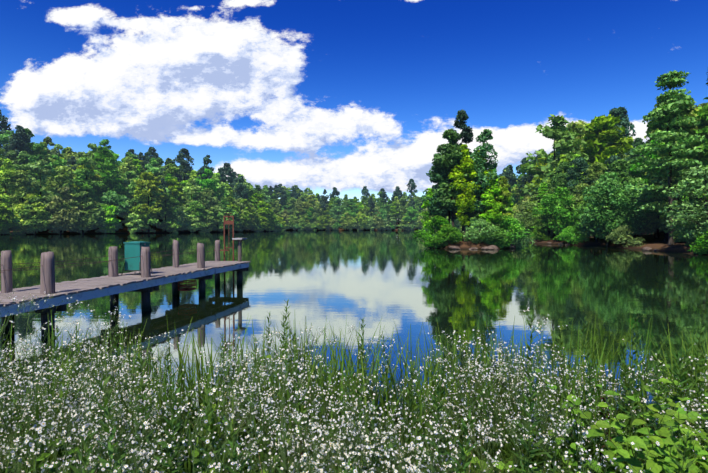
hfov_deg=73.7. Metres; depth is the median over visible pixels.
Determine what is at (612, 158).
tree
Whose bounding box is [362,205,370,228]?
tree
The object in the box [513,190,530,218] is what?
tree
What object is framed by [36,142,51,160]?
tree
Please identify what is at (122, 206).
tree
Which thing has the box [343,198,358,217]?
tree
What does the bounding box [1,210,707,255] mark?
ground
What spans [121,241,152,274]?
trash bin
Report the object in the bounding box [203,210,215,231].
tree
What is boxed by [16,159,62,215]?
tree
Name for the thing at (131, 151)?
tree
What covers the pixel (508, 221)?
bush
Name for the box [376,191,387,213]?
tree
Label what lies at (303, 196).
tree
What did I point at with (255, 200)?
tree
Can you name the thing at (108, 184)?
tree
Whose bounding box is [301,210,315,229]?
tree
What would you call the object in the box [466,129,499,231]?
tree
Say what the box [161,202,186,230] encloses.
tree
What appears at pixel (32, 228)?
tree
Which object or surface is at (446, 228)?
bush
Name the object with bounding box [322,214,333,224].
tree
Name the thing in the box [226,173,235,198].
tree
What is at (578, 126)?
tree
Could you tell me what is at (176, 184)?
tree
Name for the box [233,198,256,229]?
tree
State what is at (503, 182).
tree
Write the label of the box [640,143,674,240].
tree
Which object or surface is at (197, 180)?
tree
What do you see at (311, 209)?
tree
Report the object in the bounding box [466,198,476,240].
tree
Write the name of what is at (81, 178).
tree
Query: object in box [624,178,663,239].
tree
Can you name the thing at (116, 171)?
tree
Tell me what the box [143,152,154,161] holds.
tree
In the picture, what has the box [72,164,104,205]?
tree
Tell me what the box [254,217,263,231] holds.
tree
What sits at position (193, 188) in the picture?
tree
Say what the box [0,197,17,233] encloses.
tree
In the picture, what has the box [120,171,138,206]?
tree
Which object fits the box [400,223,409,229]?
tree
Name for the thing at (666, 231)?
tree
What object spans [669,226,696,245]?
bush
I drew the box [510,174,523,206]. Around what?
tree
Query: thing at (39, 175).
tree
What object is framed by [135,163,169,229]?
tree
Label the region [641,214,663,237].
tree
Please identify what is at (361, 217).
tree
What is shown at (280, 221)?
tree
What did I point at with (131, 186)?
tree
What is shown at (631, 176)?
tree
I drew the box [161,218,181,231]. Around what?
tree
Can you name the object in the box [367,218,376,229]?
tree
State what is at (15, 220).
tree
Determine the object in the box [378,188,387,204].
tree
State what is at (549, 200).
tree
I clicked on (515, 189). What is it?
tree
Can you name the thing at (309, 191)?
tree
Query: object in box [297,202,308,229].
tree
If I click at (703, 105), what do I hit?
tree
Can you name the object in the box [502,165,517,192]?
tree
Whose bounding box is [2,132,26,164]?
tree
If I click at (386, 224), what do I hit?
tree
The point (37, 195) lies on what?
tree
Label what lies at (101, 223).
tree
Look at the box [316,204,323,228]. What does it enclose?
tree
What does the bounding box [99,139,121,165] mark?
tree
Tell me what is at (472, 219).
tree
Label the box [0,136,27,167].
tree
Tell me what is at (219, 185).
tree
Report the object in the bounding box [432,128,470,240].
tree
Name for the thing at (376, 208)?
tree
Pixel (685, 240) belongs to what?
bush
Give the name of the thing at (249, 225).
tree
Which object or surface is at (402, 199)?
tree
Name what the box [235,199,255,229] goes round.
tree
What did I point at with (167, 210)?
tree
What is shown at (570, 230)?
bush
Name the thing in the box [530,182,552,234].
tree
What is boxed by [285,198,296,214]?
tree
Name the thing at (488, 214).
tree
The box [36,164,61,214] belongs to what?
tree
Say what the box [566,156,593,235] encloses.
tree
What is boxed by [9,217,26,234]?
tree
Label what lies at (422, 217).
tree
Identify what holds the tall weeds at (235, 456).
on the ground at (660, 244)
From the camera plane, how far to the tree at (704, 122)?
51.52 m
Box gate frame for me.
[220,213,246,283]
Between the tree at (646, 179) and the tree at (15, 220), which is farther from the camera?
the tree at (15, 220)
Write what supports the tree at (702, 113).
on the ground at (660, 244)
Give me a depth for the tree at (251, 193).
262.60 m
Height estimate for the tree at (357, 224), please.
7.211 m
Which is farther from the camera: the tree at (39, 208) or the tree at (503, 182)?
the tree at (39, 208)
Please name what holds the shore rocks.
on the ground at (660, 244)
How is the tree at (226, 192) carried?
on the ground at (660, 244)
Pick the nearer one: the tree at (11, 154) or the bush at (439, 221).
the bush at (439, 221)
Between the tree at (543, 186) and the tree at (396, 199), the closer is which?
the tree at (543, 186)
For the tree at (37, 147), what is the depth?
174.49 m
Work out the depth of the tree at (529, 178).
154.68 m
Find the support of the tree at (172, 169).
on the ground at (660, 244)
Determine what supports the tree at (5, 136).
on the ground at (660, 244)
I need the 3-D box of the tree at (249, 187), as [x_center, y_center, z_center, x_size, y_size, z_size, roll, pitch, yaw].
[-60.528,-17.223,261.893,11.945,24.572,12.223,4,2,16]
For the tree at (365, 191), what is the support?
on the ground at (660, 244)
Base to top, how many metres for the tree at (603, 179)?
9.202 m
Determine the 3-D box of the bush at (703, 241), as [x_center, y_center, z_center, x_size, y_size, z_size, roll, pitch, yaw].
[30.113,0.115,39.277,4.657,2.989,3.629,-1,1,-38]
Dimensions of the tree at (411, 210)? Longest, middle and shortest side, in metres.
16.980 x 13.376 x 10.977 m
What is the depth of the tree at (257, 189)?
258.10 m
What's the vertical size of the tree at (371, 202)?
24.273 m
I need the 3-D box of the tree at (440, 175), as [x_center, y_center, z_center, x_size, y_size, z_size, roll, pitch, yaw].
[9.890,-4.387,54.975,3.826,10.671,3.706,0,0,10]
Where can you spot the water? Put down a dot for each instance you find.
(401, 279)
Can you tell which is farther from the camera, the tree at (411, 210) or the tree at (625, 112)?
the tree at (411, 210)
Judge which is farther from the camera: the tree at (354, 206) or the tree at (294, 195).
the tree at (294, 195)
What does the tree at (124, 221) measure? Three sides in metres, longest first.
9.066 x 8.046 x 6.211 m
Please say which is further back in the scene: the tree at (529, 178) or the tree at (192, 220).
the tree at (192, 220)
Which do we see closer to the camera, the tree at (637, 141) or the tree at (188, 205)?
the tree at (637, 141)
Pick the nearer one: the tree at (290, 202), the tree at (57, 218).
the tree at (57, 218)
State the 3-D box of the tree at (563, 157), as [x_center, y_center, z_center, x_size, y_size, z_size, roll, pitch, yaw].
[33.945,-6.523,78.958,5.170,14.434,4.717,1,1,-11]
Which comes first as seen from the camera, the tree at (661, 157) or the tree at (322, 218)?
the tree at (661, 157)
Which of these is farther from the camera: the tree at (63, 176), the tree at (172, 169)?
the tree at (172, 169)
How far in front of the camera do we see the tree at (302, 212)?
341.93 m
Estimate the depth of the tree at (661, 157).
52.52 m
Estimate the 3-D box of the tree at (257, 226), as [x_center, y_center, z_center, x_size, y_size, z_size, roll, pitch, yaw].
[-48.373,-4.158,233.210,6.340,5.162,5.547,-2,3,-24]
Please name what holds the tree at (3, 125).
on the ground at (660, 244)
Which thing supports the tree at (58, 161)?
on the ground at (660, 244)
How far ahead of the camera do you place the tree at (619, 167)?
58.31 m
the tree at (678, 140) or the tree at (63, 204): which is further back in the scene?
the tree at (63, 204)
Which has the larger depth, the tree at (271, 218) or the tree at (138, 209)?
the tree at (271, 218)
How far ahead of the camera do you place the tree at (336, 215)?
349.54 m
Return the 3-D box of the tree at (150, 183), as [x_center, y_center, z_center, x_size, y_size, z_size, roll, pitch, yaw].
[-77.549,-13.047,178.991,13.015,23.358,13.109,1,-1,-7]
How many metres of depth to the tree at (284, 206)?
354.74 m
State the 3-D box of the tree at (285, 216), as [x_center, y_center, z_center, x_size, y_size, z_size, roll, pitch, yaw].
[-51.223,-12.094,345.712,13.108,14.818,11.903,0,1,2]
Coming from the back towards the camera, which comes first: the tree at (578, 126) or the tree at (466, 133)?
the tree at (578, 126)
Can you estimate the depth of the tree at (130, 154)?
236.60 m
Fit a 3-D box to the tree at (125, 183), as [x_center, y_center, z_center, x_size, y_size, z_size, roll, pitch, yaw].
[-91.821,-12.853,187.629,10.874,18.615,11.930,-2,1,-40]
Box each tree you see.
[0,110,11,148]
[0,130,13,158]
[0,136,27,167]
[0,150,19,188]
[0,158,21,211]
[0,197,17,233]
[1,211,21,234]
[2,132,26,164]
[3,170,35,230]
[4,151,37,202]
[8,125,30,161]
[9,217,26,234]
[12,194,51,233]
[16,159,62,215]
[18,197,51,233]
[24,128,39,171]
[28,143,56,174]
[33,193,45,231]
[35,173,61,212]
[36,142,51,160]
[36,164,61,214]
[42,154,66,214]
[43,136,60,158]
[43,165,79,231]
[45,186,79,233]
[46,215,63,232]
[51,144,63,154]
[56,193,82,232]
[63,191,102,233]
[64,147,76,163]
[65,156,76,170]
[72,157,103,206]
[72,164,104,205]
[73,151,85,165]
[75,199,87,216]
[81,143,105,187]
[88,146,127,205]
[91,220,108,232]
[96,174,121,200]
[97,191,130,230]
[97,203,108,229]
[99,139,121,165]
[99,205,119,232]
[106,150,118,170]
[107,168,120,189]
[115,151,136,164]
[116,181,134,226]
[119,157,136,184]
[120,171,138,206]
[121,210,140,227]
[124,149,137,158]
[124,213,142,233]
[125,178,142,209]
[125,205,146,232]
[132,159,142,200]
[134,172,166,232]
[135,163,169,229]
[137,152,148,170]
[139,214,160,232]
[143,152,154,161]
[144,147,159,158]
[149,158,162,166]
[150,192,158,201]
[154,193,181,231]
[155,157,164,172]
[156,163,185,199]
[159,178,170,222]
[160,158,178,181]
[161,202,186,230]
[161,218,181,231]
[164,174,180,206]
[166,178,186,210]
[166,220,180,232]
[171,171,184,202]
[173,148,193,194]
[174,180,188,204]
[178,206,191,230]
[181,177,202,213]
[182,202,200,229]
[186,201,206,229]
[186,214,200,232]
[189,170,197,178]
[190,188,223,228]
[193,178,201,197]
[193,221,207,232]
[196,154,213,188]
[198,169,218,204]
[200,215,213,232]
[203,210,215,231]
[208,173,227,204]
[211,202,230,231]
[215,192,226,200]
[215,200,238,231]
[218,163,233,186]
[221,182,230,197]
[222,184,233,203]
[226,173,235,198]
[226,197,240,225]
[226,211,238,231]
[230,174,245,195]
[232,214,243,231]
[233,174,250,205]
[233,175,247,199]
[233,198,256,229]
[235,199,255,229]
[239,207,255,230]
[245,184,252,192]
[247,193,272,215]
[248,185,254,196]
[249,184,269,209]
[250,224,261,231]
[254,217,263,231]
[255,211,269,231]
[261,185,271,198]
[264,189,272,205]
[264,211,278,231]
[268,186,277,199]
[269,202,281,217]
[271,193,276,201]
[274,201,281,211]
[275,184,286,209]
[276,217,286,229]
[281,195,292,213]
[281,210,289,228]
[283,223,290,229]
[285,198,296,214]
[287,208,297,228]
[288,211,302,228]
[288,215,298,227]
[290,186,297,198]
[292,185,300,192]
[293,198,303,228]
[293,223,301,229]
[294,192,307,205]
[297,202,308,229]
[299,207,312,218]
[299,219,306,229]
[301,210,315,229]
[303,207,314,228]
[304,188,312,201]
[306,194,317,208]
[306,221,316,229]
[310,208,319,228]
[313,201,325,216]
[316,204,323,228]
[317,210,331,229]
[319,189,328,226]
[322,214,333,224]
[326,198,337,218]
[329,187,339,203]
[329,196,347,228]
[329,219,336,228]
[333,222,341,229]
[339,211,352,226]
[339,212,352,229]
[340,194,348,214]
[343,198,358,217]
[352,208,366,229]
[352,222,360,229]
[358,202,363,221]
[360,196,368,207]
[361,186,369,202]
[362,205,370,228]
[364,213,369,229]
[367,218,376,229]
[368,197,375,215]
[368,202,379,220]
[370,193,377,216]
[372,211,384,229]
[375,208,390,229]
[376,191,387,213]
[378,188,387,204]
[380,213,397,229]
[382,199,393,221]
[388,201,398,222]
[389,192,399,208]
[389,196,401,221]
[395,196,410,220]
[396,202,408,223]
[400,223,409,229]
[402,207,418,228]
[407,179,417,197]
[407,199,414,207]
[408,192,418,205]
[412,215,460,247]
[416,195,425,211]
[417,208,428,228]
[419,188,436,235]
[423,153,451,237]
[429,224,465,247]
[430,144,450,237]
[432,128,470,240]
[432,139,468,224]
[445,109,481,240]
[449,144,479,241]
[450,219,461,231]
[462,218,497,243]
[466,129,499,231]
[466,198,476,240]
[466,217,476,229]
[473,150,498,228]
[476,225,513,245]
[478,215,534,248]
[479,176,503,239]
[485,176,514,229]
[498,188,514,221]
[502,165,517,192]
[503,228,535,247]
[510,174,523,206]
[511,180,526,215]
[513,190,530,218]
[515,157,533,190]
[515,194,555,232]
[517,114,591,197]
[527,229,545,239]
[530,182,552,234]
[531,153,552,191]
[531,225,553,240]
[532,187,580,240]
[534,193,561,236]
[541,162,580,214]
[545,154,568,236]
[545,186,582,234]
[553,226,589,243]
[555,120,600,159]
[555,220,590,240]
[563,154,584,235]
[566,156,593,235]
[569,162,607,239]
[572,180,619,242]
[576,172,644,243]
[581,114,634,165]
[581,179,638,245]
[602,159,641,240]
[602,187,649,235]
[603,155,630,238]
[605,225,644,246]
[607,107,632,155]
[619,106,635,145]
[624,138,651,233]
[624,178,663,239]
[626,70,707,244]
[627,156,648,236]
[629,140,660,238]
[631,99,707,242]
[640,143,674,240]
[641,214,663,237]
[644,101,666,232]
[645,107,707,237]
[653,151,684,223]
[657,102,707,144]
[658,165,707,239]
[659,198,706,233]
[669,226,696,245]
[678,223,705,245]
[681,97,707,201]
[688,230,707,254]
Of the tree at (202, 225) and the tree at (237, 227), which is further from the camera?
the tree at (237, 227)
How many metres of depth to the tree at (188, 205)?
202.61 m
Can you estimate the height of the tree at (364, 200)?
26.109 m
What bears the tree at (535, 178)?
on the ground at (660, 244)
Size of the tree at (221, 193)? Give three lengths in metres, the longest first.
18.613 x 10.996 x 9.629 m
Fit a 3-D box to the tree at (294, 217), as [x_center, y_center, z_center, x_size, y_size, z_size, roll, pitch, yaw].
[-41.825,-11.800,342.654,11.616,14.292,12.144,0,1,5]
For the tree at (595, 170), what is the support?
on the ground at (660, 244)
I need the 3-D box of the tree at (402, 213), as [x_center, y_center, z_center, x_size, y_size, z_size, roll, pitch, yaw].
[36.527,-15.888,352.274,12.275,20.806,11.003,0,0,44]
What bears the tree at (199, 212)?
on the ground at (660, 244)
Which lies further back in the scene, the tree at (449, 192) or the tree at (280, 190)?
the tree at (280, 190)
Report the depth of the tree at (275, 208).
290.06 m
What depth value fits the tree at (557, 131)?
85.12 m
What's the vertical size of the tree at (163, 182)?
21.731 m
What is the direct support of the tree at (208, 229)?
on the ground at (660, 244)
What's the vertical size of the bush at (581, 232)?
3.012 m
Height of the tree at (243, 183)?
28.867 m
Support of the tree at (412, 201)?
on the ground at (660, 244)
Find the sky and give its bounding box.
[0,0,707,222]
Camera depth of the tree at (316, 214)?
339.37 m
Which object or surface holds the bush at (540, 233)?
on the ground at (660, 244)
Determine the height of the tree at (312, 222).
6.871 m
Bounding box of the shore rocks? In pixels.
[449,241,697,254]
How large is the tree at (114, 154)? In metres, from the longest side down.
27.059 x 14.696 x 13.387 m
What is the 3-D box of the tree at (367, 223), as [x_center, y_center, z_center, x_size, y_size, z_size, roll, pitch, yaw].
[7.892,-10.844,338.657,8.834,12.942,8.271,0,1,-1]
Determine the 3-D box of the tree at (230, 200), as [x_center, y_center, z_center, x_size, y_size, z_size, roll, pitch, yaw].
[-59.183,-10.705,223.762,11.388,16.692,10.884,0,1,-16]
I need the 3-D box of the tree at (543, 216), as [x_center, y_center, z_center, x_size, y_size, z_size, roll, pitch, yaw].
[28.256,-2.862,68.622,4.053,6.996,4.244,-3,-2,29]
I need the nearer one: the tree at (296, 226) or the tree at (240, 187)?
the tree at (240, 187)
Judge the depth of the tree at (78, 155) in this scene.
210.01 m
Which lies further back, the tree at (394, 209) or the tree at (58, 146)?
the tree at (394, 209)
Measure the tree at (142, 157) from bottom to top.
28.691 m
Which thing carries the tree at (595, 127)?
on the ground at (660, 244)
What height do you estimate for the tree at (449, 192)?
13.218 m
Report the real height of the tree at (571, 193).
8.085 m
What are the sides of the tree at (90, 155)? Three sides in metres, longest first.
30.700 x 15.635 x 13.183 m
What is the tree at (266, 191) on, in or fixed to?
on the ground at (660, 244)
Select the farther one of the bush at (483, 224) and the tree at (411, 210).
the tree at (411, 210)
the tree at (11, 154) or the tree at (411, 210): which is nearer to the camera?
the tree at (11, 154)
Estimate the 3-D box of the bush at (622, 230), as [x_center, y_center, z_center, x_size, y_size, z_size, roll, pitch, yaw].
[30.299,0.129,52.887,4.157,2.840,4.075,1,4,36]
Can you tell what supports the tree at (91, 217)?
on the ground at (660, 244)
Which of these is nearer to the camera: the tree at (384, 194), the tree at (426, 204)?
the tree at (426, 204)
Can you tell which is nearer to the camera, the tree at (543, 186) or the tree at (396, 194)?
the tree at (543, 186)
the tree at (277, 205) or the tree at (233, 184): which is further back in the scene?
the tree at (277, 205)
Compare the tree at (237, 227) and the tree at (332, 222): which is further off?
the tree at (332, 222)
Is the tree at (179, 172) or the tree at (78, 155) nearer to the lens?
the tree at (78, 155)
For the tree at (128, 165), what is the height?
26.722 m
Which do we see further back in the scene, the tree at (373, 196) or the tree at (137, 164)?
the tree at (373, 196)
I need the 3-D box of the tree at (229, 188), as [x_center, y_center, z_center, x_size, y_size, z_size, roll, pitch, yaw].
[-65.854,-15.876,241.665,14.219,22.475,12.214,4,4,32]
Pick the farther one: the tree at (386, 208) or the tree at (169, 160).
the tree at (386, 208)
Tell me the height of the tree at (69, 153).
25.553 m
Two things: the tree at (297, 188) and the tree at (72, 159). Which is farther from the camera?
the tree at (297, 188)
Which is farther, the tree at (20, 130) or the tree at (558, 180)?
the tree at (20, 130)
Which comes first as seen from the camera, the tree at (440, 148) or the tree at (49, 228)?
the tree at (440, 148)
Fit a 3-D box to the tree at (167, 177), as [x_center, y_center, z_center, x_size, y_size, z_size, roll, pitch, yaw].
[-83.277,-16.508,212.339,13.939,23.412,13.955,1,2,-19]
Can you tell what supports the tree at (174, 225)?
on the ground at (660, 244)
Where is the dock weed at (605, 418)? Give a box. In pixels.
[92,397,612,472]
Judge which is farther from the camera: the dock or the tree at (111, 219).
the tree at (111, 219)
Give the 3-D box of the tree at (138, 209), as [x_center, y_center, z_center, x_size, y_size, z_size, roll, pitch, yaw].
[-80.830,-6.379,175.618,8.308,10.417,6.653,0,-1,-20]
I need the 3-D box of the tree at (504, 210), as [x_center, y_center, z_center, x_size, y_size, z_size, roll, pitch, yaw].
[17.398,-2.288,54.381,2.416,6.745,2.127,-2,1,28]
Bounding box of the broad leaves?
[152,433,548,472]
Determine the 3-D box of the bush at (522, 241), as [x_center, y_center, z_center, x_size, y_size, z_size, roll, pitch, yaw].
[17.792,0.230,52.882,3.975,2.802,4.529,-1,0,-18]
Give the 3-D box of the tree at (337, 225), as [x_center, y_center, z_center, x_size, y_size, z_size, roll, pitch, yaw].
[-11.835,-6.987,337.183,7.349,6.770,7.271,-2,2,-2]
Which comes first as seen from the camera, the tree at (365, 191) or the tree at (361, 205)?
the tree at (361, 205)
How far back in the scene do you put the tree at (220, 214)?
209.04 m
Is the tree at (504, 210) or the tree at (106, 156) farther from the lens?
the tree at (106, 156)
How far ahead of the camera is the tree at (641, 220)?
56.88 m
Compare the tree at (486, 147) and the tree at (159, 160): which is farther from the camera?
the tree at (159, 160)
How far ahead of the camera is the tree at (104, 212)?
166.36 m
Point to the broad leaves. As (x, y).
(197, 469)
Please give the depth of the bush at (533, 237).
71.33 m
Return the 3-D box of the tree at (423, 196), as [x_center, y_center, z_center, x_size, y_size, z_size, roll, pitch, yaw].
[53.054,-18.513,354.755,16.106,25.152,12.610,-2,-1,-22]
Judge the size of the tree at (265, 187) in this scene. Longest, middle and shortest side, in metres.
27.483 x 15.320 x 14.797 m
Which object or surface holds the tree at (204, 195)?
on the ground at (660, 244)
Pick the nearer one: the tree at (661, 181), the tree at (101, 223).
the tree at (661, 181)
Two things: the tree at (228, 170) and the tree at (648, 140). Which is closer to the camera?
the tree at (648, 140)
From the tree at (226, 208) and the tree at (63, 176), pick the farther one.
the tree at (226, 208)
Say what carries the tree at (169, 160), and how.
on the ground at (660, 244)
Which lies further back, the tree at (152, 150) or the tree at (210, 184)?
the tree at (152, 150)
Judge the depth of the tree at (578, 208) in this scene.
58.81 m
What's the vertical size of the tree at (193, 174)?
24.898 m
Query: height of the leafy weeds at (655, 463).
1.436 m
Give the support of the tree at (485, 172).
on the ground at (660, 244)
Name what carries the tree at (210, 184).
on the ground at (660, 244)
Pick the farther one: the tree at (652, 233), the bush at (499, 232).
the tree at (652, 233)
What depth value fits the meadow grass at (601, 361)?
4.07 m
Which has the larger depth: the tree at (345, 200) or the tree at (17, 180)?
the tree at (345, 200)
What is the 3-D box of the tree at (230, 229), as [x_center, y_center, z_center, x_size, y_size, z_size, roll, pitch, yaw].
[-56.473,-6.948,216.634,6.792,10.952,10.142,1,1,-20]
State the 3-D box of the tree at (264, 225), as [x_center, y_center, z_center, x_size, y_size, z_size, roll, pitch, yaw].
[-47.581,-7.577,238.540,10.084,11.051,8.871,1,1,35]
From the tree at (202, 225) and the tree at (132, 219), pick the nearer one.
the tree at (132, 219)
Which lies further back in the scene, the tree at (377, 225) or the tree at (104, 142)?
the tree at (377, 225)
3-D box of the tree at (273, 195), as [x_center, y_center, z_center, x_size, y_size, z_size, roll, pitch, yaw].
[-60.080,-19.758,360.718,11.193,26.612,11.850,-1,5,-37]
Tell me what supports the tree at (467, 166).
on the ground at (660, 244)
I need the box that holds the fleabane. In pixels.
[0,291,707,472]
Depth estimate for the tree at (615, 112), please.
105.11 m
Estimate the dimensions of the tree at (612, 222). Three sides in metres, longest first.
8.363 x 6.383 x 6.257 m
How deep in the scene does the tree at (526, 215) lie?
73.05 m
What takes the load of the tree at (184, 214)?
on the ground at (660, 244)
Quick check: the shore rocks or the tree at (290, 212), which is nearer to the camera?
the shore rocks
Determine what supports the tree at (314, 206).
on the ground at (660, 244)
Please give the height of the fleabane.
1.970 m
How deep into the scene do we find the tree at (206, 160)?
228.65 m
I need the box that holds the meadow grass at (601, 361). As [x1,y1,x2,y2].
[0,306,707,472]
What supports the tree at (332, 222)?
on the ground at (660, 244)
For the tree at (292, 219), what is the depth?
339.53 m
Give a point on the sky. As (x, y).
(348, 96)
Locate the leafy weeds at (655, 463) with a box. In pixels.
[0,355,707,472]
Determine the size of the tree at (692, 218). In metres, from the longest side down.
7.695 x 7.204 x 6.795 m
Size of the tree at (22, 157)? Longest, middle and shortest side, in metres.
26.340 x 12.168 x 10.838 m
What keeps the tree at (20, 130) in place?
on the ground at (660, 244)
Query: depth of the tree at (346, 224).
336.54 m
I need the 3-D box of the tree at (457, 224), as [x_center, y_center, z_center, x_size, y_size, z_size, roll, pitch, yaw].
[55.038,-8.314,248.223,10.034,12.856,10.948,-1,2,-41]
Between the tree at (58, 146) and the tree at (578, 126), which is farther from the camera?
the tree at (58, 146)
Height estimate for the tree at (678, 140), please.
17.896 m
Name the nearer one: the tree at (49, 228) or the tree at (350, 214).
the tree at (49, 228)
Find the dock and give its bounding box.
[0,239,250,338]
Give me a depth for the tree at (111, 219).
166.04 m
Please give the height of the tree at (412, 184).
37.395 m
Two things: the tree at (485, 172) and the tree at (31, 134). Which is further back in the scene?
the tree at (31, 134)
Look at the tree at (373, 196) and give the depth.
361.17 m
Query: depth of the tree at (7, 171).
151.47 m
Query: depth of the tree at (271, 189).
371.06 m
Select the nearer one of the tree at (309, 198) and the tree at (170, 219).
the tree at (170, 219)
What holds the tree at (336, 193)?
on the ground at (660, 244)
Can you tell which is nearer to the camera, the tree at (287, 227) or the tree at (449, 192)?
the tree at (449, 192)
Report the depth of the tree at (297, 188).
393.27 m
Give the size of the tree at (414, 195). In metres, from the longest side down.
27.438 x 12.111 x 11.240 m
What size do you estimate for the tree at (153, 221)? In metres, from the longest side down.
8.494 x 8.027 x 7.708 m
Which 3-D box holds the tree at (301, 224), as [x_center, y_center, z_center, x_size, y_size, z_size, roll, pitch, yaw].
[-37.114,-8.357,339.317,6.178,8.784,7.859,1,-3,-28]
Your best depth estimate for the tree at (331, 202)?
356.54 m
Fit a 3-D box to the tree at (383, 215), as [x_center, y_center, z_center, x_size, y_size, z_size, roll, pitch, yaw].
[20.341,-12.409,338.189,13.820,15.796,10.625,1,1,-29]
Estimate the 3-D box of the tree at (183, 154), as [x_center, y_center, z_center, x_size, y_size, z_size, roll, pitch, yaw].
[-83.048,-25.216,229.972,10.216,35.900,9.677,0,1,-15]
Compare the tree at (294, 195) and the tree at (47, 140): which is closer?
the tree at (47, 140)
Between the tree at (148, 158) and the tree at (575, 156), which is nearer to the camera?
the tree at (575, 156)
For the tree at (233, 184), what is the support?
on the ground at (660, 244)
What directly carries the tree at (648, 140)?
on the ground at (660, 244)
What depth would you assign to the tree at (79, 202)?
162.75 m
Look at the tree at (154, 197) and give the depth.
197.22 m
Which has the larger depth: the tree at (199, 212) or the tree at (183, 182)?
the tree at (183, 182)
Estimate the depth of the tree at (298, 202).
346.53 m
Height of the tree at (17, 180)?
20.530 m
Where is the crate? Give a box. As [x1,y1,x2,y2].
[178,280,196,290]
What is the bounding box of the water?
[0,230,707,428]
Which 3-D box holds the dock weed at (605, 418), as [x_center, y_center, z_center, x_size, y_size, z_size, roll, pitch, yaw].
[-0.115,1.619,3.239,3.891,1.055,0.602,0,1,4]
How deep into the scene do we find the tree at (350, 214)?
340.43 m
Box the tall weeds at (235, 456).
[33,299,707,472]
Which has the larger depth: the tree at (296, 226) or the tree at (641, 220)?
the tree at (296, 226)
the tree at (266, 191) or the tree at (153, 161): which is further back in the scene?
the tree at (266, 191)

